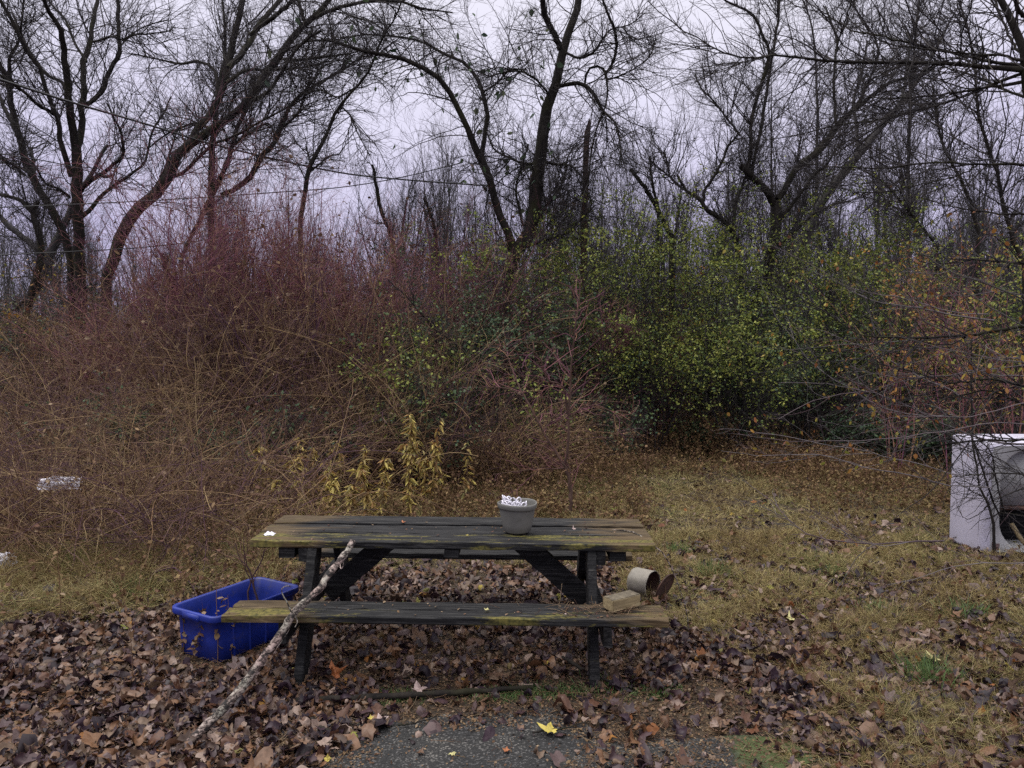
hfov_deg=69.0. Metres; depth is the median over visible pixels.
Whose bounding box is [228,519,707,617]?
table debris
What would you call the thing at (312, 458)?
goldenrod
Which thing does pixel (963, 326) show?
autumn shrub
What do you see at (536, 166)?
twin stem tree
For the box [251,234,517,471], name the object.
bare shrub
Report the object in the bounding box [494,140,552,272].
woodland tree
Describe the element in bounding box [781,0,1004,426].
slanting grey tree
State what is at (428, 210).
snag
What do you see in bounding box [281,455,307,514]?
goldenrod
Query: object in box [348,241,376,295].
woodland tree
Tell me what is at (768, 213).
woodland tree
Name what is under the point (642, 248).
woodland tree
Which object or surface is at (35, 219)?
crooked tree
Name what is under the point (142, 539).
grass tuft
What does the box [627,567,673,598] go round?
metal bucket
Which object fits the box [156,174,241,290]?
woodland tree
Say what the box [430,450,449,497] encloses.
goldenrod
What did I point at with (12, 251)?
woodland tree
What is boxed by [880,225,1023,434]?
autumn shrub
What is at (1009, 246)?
woodland tree
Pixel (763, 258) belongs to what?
woodland tree
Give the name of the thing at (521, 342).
evergreen bush
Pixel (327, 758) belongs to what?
fallen leaf
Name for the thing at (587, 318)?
distant foliage
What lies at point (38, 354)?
bare shrub
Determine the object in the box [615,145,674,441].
snag
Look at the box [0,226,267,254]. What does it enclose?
overhead cable
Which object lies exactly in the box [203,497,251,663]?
dead weed
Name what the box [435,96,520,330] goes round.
woodland tree
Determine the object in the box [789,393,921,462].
shrub
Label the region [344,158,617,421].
bare shrub
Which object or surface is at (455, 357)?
green bush
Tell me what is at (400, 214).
woodland tree
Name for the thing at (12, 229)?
grey tree
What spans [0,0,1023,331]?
sky
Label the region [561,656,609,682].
stick
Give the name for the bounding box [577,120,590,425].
wooden pole
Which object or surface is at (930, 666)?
grass tuft
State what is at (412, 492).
goldenrod
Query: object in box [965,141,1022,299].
woodland tree
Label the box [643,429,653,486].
dead weed
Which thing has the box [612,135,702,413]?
woodland tree
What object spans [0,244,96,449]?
rusty shrub
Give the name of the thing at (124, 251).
woodland tree
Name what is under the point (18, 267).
woodland tree
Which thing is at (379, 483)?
goldenrod
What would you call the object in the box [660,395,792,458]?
shrub
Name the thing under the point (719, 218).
tree
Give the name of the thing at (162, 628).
dead weed
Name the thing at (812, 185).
woodland tree
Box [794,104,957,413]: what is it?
sapling
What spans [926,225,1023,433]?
green shrub
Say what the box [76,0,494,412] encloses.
leaning tree
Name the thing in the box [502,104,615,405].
woodland tree
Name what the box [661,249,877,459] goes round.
green shrub
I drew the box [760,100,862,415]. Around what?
woodland tree
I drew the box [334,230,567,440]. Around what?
green shrub
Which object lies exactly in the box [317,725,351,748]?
stick
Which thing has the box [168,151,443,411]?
bare shrub
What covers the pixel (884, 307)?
green shrub
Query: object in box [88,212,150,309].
woodland tree
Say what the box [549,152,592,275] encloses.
woodland tree
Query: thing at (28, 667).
fallen leaves
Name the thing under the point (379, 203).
snag
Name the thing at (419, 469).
goldenrod
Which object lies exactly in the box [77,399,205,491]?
bare shrub
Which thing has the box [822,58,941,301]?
woodland tree
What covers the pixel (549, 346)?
bare shrub
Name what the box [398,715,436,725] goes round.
stick
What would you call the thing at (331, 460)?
goldenrod
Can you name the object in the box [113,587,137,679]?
dead weed
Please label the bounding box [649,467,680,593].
dead weed
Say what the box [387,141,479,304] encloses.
woodland tree
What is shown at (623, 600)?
wood block
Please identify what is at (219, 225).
woodland tree
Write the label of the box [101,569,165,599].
grass tuft
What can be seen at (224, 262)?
bare shrub
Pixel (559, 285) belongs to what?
green shrub
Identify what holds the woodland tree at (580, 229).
on the ground at (552, 701)
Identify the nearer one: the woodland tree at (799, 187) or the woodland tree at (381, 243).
the woodland tree at (381, 243)
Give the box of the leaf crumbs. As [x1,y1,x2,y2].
[2,600,1023,767]
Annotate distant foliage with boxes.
[0,277,1021,417]
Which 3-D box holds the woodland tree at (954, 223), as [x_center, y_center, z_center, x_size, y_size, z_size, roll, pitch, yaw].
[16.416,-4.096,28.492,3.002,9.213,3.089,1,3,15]
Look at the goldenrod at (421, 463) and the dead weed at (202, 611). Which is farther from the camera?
the goldenrod at (421, 463)
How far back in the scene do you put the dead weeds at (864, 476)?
9.51 m
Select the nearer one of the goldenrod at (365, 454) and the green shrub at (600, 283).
the goldenrod at (365, 454)
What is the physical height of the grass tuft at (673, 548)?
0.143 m
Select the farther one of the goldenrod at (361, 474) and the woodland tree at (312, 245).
the woodland tree at (312, 245)
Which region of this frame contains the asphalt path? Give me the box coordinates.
[289,705,636,767]
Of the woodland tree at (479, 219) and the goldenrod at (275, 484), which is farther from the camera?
the woodland tree at (479, 219)
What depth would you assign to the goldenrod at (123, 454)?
9.06 m
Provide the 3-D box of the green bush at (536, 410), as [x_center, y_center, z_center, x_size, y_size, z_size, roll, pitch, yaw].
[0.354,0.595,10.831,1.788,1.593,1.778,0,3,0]
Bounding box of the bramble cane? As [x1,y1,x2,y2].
[611,529,688,628]
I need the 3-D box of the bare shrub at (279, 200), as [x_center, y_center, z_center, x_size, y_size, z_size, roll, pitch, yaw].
[-3.610,-1.497,12.531,5.100,5.607,4.780,-1,3,-22]
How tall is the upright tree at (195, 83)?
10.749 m
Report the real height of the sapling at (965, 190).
7.949 m
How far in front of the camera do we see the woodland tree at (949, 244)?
18.23 m
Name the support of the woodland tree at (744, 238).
on the ground at (552, 701)
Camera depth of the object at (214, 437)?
9.08 m
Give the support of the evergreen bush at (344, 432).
on the ground at (552, 701)
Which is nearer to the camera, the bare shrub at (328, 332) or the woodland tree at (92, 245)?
the bare shrub at (328, 332)
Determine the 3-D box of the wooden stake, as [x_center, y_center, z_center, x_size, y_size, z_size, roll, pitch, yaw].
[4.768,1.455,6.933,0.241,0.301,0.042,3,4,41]
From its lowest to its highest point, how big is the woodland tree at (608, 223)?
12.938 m
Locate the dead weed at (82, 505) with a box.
[58,423,107,594]
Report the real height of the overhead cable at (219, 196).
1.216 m
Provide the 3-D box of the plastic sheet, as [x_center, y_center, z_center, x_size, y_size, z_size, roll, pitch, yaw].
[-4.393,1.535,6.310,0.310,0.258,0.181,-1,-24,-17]
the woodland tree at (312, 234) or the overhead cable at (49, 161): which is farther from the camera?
the woodland tree at (312, 234)
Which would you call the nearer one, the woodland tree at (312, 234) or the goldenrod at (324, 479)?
the goldenrod at (324, 479)
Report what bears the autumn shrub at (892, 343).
on the ground at (552, 701)
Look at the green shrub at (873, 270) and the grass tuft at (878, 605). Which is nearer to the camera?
the grass tuft at (878, 605)
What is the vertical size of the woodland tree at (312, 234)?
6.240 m
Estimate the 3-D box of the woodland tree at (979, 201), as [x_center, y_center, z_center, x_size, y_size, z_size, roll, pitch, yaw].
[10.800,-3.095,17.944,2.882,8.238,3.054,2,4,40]
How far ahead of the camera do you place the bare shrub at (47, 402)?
9.20 m
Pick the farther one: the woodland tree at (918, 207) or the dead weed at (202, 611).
the woodland tree at (918, 207)
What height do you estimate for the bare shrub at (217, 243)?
5.038 m
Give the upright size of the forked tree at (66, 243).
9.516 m
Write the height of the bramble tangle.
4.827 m
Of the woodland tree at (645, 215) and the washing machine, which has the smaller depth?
the washing machine
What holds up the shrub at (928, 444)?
on the ground at (552, 701)
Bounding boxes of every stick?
[296,685,532,703]
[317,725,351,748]
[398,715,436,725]
[532,720,590,732]
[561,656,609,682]
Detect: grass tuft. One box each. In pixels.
[13,522,168,584]
[75,520,186,560]
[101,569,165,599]
[167,544,212,566]
[565,670,638,702]
[661,538,698,553]
[683,556,743,576]
[808,561,850,576]
[855,595,912,620]
[888,648,971,695]
[922,596,1008,619]
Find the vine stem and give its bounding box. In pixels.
[470,253,524,447]
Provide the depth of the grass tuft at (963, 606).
5.32 m
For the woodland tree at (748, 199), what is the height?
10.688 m
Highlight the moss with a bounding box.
[377,679,687,708]
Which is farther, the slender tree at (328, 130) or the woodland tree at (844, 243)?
the woodland tree at (844, 243)
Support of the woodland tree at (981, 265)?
on the ground at (552, 701)
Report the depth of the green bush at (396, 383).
9.90 m
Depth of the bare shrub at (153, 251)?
11.43 m
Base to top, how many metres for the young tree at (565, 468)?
3.045 m
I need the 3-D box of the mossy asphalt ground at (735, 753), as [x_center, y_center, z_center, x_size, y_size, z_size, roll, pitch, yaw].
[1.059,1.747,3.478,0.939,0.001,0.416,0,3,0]
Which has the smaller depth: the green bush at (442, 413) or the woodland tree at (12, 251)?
the green bush at (442, 413)
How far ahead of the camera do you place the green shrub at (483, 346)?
10.95 m
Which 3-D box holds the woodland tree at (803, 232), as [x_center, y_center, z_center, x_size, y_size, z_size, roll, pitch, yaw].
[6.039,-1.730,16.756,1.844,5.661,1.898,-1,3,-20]
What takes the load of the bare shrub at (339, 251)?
on the ground at (552, 701)
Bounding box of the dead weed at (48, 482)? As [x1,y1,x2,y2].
[14,389,84,616]
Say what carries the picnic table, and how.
on the ground at (552, 701)
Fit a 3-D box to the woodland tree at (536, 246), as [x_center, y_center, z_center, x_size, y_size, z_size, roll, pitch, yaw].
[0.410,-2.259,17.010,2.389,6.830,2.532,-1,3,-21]
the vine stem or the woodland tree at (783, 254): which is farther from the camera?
the woodland tree at (783, 254)
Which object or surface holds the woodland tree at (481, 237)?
on the ground at (552, 701)
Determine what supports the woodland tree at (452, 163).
on the ground at (552, 701)
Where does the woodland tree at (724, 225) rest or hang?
on the ground at (552, 701)
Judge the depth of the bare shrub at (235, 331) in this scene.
10.42 m
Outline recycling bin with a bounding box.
[172,577,298,662]
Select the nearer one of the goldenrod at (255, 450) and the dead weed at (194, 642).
the dead weed at (194, 642)
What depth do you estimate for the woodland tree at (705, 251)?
19.99 m
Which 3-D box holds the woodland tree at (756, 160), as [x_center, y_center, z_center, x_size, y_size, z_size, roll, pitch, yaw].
[7.565,-5.011,23.172,5.139,11.488,3.330,-2,3,-29]
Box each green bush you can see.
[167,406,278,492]
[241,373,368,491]
[314,326,474,485]
[337,352,524,490]
[377,274,566,480]
[483,371,590,477]
[558,383,666,464]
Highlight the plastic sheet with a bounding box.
[0,552,16,568]
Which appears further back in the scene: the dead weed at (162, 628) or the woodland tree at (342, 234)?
the woodland tree at (342, 234)
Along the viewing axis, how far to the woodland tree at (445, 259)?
21.25 m
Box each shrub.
[0,227,240,434]
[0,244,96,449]
[0,256,161,426]
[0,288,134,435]
[0,293,144,442]
[2,52,427,430]
[3,367,161,494]
[7,160,324,423]
[26,118,412,449]
[47,251,307,456]
[61,229,354,461]
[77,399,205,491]
[122,219,438,473]
[131,133,417,424]
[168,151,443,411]
[215,236,436,471]
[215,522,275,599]
[226,171,468,410]
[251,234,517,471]
[286,188,574,407]
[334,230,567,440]
[342,277,540,441]
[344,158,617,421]
[375,272,472,480]
[404,191,627,432]
[409,227,644,455]
[438,188,687,447]
[467,242,705,451]
[486,193,701,448]
[501,150,816,451]
[567,253,778,454]
[603,167,887,440]
[614,263,733,452]
[634,180,931,446]
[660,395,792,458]
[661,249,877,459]
[669,286,900,452]
[671,154,928,444]
[702,180,1021,452]
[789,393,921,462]
[800,205,1023,477]
[814,235,1023,433]
[815,205,1022,444]
[826,239,1017,473]
[851,392,990,467]
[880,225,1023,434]
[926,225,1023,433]
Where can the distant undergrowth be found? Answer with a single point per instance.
(746, 255)
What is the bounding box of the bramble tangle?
[0,201,671,607]
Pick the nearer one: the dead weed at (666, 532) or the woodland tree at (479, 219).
the dead weed at (666, 532)
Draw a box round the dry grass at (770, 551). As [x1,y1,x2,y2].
[0,443,1023,767]
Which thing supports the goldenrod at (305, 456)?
on the ground at (552, 701)
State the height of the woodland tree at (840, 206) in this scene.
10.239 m
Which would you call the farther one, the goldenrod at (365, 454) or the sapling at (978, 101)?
the sapling at (978, 101)
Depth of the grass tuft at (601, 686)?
4.15 m
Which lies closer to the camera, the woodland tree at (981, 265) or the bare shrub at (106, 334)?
the bare shrub at (106, 334)
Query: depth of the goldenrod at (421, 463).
8.42 m
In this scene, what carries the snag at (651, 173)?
on the ground at (552, 701)
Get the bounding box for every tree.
[0,0,87,423]
[0,0,231,371]
[0,86,77,439]
[0,108,166,355]
[0,179,61,297]
[0,204,98,320]
[0,234,34,297]
[4,165,114,310]
[7,161,118,314]
[14,144,125,312]
[16,177,86,319]
[58,231,126,325]
[63,200,118,314]
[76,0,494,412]
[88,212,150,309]
[95,201,147,307]
[135,0,270,307]
[136,206,191,291]
[140,135,260,271]
[149,4,405,315]
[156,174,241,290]
[177,174,230,275]
[177,227,216,269]
[201,187,238,290]
[215,0,708,437]
[226,158,327,323]
[238,0,446,355]
[267,201,330,301]
[286,199,330,284]
[312,173,381,294]
[315,233,363,317]
[335,143,416,325]
[338,36,482,307]
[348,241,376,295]
[351,124,439,320]
[373,141,479,306]
[378,167,418,288]
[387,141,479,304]
[387,211,451,293]
[405,102,478,304]
[420,218,475,298]
[426,150,518,295]
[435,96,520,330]
[447,142,508,278]
[447,258,641,513]
[463,181,496,297]
[468,192,516,290]
[482,166,574,336]
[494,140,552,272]
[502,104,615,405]
[546,127,619,361]
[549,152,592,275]
[559,190,640,320]
[562,145,619,305]
[572,284,673,457]
[589,199,648,282]
[593,92,647,330]
[601,137,679,376]
[603,128,667,426]
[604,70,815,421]
[608,0,1023,688]
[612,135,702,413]
[618,157,667,268]
[632,32,724,293]
[659,164,764,328]
[663,159,706,278]
[664,0,956,413]
[667,43,824,281]
[680,196,738,348]
[692,97,774,314]
[695,170,769,320]
[708,129,828,409]
[739,220,812,341]
[742,190,823,355]
[748,159,794,288]
[750,94,862,292]
[756,112,831,303]
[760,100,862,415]
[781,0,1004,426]
[798,196,857,288]
[803,85,881,304]
[804,205,876,315]
[821,211,886,401]
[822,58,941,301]
[848,165,948,279]
[853,163,970,277]
[856,129,939,292]
[864,194,927,333]
[873,99,1004,313]
[905,182,989,391]
[911,76,1022,344]
[914,124,995,287]
[919,159,996,279]
[922,167,992,271]
[943,174,1020,413]
[947,131,1023,297]
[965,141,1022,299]
[972,177,1023,384]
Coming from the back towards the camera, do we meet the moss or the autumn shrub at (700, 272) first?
the autumn shrub at (700, 272)
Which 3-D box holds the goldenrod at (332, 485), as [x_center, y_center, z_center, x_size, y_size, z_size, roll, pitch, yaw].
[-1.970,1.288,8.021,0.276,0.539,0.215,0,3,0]
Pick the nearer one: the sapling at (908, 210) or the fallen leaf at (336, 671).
the fallen leaf at (336, 671)
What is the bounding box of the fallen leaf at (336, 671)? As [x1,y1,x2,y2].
[329,660,347,678]
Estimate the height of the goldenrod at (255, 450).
0.812 m
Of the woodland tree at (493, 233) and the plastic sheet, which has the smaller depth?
the plastic sheet
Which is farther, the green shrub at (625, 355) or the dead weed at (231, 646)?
the green shrub at (625, 355)
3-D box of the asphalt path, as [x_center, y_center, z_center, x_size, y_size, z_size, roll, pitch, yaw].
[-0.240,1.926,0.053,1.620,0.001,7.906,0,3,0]
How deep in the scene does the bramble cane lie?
4.57 m
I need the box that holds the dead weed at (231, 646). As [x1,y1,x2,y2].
[219,598,234,659]
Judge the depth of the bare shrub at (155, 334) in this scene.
10.41 m
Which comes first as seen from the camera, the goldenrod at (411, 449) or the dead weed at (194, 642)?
the dead weed at (194, 642)
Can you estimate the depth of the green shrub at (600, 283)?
13.32 m
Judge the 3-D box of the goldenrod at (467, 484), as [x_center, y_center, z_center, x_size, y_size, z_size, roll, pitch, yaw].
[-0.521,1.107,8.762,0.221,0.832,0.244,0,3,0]
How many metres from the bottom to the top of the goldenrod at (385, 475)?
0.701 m
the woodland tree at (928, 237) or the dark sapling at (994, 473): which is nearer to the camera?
the dark sapling at (994, 473)
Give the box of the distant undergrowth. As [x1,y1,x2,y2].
[0,59,1023,435]
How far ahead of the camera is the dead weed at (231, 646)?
4.58 m
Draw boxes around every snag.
[144,230,181,338]
[354,148,402,333]
[399,179,458,310]
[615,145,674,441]
[618,140,668,424]
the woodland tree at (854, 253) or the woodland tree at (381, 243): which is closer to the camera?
the woodland tree at (381, 243)
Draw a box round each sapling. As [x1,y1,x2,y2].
[755,0,868,407]
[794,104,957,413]
[842,33,1021,417]
[852,0,969,411]
[878,0,1023,433]
[907,337,1023,554]
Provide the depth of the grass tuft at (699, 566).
6.28 m
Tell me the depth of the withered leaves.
8.52 m
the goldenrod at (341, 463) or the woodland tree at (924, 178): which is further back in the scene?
the woodland tree at (924, 178)
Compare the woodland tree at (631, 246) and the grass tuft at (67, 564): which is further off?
the woodland tree at (631, 246)
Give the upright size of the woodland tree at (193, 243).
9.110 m
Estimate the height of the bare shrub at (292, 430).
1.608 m
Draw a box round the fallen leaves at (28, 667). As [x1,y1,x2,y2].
[0,455,1023,767]
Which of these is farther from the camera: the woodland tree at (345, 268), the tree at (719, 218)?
the woodland tree at (345, 268)
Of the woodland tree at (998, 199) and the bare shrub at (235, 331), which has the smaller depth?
the bare shrub at (235, 331)
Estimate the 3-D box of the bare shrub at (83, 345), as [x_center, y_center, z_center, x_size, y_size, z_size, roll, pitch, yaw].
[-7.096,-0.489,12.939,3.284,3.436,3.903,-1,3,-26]
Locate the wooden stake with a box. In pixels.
[1010,523,1023,544]
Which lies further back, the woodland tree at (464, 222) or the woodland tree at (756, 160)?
the woodland tree at (464, 222)
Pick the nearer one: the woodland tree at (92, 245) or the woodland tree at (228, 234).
the woodland tree at (228, 234)
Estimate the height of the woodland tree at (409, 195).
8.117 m
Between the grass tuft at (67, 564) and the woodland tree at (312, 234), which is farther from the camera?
the woodland tree at (312, 234)
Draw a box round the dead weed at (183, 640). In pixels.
[177,615,186,654]
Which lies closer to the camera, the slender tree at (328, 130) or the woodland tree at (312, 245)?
the slender tree at (328, 130)
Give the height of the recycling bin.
0.308 m
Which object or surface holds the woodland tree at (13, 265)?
on the ground at (552, 701)
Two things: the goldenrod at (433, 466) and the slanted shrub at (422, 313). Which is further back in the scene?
the slanted shrub at (422, 313)
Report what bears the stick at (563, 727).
on the asphalt path
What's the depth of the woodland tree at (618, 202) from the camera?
23.10 m
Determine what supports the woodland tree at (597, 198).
on the ground at (552, 701)
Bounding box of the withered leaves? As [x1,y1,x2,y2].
[0,216,675,579]
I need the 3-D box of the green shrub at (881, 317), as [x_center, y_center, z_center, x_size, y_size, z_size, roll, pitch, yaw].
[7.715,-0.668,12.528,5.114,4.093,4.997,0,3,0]
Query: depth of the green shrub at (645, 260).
13.14 m
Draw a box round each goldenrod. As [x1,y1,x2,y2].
[113,441,128,493]
[247,447,269,510]
[266,478,285,516]
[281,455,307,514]
[291,437,314,500]
[305,448,321,491]
[318,466,339,512]
[318,478,340,515]
[319,441,341,499]
[334,453,347,495]
[340,484,361,515]
[347,459,377,515]
[359,444,371,493]
[369,478,385,507]
[374,457,393,513]
[395,414,424,516]
[404,434,426,499]
[406,483,418,504]
[415,451,435,506]
[423,418,443,509]
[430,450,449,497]
[459,443,475,511]
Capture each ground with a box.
[0,405,1023,767]
[634,735,831,767]
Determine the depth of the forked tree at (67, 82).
14.14 m
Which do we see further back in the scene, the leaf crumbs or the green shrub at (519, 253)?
the green shrub at (519, 253)
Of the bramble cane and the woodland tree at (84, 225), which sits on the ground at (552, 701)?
the woodland tree at (84, 225)
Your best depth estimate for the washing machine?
7.13 m
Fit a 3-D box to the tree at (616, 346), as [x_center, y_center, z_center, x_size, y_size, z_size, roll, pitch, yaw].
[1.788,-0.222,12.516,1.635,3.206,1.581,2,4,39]
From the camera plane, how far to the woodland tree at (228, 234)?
26.57 m
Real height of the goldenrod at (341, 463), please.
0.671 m
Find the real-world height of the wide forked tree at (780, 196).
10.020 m
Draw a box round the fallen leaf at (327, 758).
[324,754,330,761]
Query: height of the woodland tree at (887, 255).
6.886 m
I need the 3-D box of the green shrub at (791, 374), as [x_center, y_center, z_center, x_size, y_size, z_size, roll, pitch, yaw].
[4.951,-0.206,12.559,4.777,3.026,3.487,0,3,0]
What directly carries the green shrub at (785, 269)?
on the ground at (552, 701)
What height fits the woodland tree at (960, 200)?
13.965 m
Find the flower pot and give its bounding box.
[497,498,536,533]
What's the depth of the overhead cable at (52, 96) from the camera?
11.70 m
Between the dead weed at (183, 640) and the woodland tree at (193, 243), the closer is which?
the dead weed at (183, 640)
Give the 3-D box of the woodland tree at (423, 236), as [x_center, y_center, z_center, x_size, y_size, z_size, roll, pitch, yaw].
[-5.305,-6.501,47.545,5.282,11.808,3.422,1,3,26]
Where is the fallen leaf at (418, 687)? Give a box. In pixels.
[411,680,426,691]
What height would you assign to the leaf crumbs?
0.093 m
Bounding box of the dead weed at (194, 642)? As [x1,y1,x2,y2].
[187,625,203,660]
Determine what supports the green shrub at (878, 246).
on the ground at (552, 701)
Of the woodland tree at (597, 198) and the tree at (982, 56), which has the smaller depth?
the tree at (982, 56)
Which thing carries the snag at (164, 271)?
on the ground at (552, 701)
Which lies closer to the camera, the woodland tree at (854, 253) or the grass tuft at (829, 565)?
the grass tuft at (829, 565)
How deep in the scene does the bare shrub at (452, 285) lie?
12.31 m
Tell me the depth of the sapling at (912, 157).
17.67 m
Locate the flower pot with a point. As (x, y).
(517, 519)
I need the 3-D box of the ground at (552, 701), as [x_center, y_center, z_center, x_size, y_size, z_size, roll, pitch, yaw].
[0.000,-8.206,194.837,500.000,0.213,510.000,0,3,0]
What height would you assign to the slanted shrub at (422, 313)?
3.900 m
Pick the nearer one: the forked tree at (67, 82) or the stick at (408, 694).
the stick at (408, 694)
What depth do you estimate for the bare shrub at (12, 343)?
12.93 m
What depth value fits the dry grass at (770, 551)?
6.08 m
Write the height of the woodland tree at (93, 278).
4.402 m
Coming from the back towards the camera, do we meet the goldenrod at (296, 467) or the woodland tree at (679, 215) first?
the woodland tree at (679, 215)
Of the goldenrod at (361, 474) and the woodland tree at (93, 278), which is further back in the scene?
the woodland tree at (93, 278)
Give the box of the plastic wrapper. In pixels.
[263,531,275,535]
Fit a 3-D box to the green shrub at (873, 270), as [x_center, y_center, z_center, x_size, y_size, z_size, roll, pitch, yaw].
[6.580,-1.148,13.012,5.320,4.894,4.305,-2,3,-28]
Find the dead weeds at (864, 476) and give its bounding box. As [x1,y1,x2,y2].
[0,398,1017,630]
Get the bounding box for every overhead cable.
[0,78,486,185]
[0,153,105,176]
[0,162,462,207]
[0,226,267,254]
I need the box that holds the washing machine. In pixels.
[949,434,1023,551]
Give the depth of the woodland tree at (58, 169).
35.32 m
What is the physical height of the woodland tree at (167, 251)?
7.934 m
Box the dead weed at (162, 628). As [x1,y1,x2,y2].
[156,612,177,664]
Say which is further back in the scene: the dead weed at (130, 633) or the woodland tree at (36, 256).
the woodland tree at (36, 256)
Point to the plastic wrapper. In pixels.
(269, 533)
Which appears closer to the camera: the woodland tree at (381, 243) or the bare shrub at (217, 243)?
the bare shrub at (217, 243)
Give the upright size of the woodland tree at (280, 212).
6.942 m
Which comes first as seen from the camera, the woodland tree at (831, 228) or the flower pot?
the flower pot
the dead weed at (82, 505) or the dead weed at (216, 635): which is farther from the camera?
the dead weed at (82, 505)
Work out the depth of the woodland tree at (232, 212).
27.25 m
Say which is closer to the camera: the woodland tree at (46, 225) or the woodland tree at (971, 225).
the woodland tree at (46, 225)
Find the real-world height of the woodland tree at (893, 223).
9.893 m
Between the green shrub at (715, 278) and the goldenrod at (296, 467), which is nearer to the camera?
the goldenrod at (296, 467)
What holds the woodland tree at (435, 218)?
on the ground at (552, 701)
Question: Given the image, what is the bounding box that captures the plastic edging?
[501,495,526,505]
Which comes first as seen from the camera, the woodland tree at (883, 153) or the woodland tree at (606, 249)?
the woodland tree at (606, 249)
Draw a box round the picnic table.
[221,515,668,688]
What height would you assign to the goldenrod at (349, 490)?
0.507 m
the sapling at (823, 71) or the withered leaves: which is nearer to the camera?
the withered leaves
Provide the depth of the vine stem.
12.71 m
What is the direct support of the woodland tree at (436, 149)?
on the ground at (552, 701)
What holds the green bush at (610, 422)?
on the ground at (552, 701)
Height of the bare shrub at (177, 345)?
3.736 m
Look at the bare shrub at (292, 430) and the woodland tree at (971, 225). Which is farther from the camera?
the woodland tree at (971, 225)
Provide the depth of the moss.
4.11 m
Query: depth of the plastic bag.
7.26 m
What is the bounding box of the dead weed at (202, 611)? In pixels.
[197,605,207,659]
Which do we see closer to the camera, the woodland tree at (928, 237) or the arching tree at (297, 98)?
the arching tree at (297, 98)
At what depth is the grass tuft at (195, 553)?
6.59 m
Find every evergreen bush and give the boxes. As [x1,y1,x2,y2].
[276,397,399,482]
[339,296,580,468]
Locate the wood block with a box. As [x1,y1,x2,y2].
[603,590,639,611]
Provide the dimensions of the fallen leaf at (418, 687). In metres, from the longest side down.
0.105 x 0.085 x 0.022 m
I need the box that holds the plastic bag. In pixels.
[36,476,80,490]
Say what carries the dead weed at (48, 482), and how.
on the ground at (552, 701)
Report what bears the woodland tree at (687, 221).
on the ground at (552, 701)

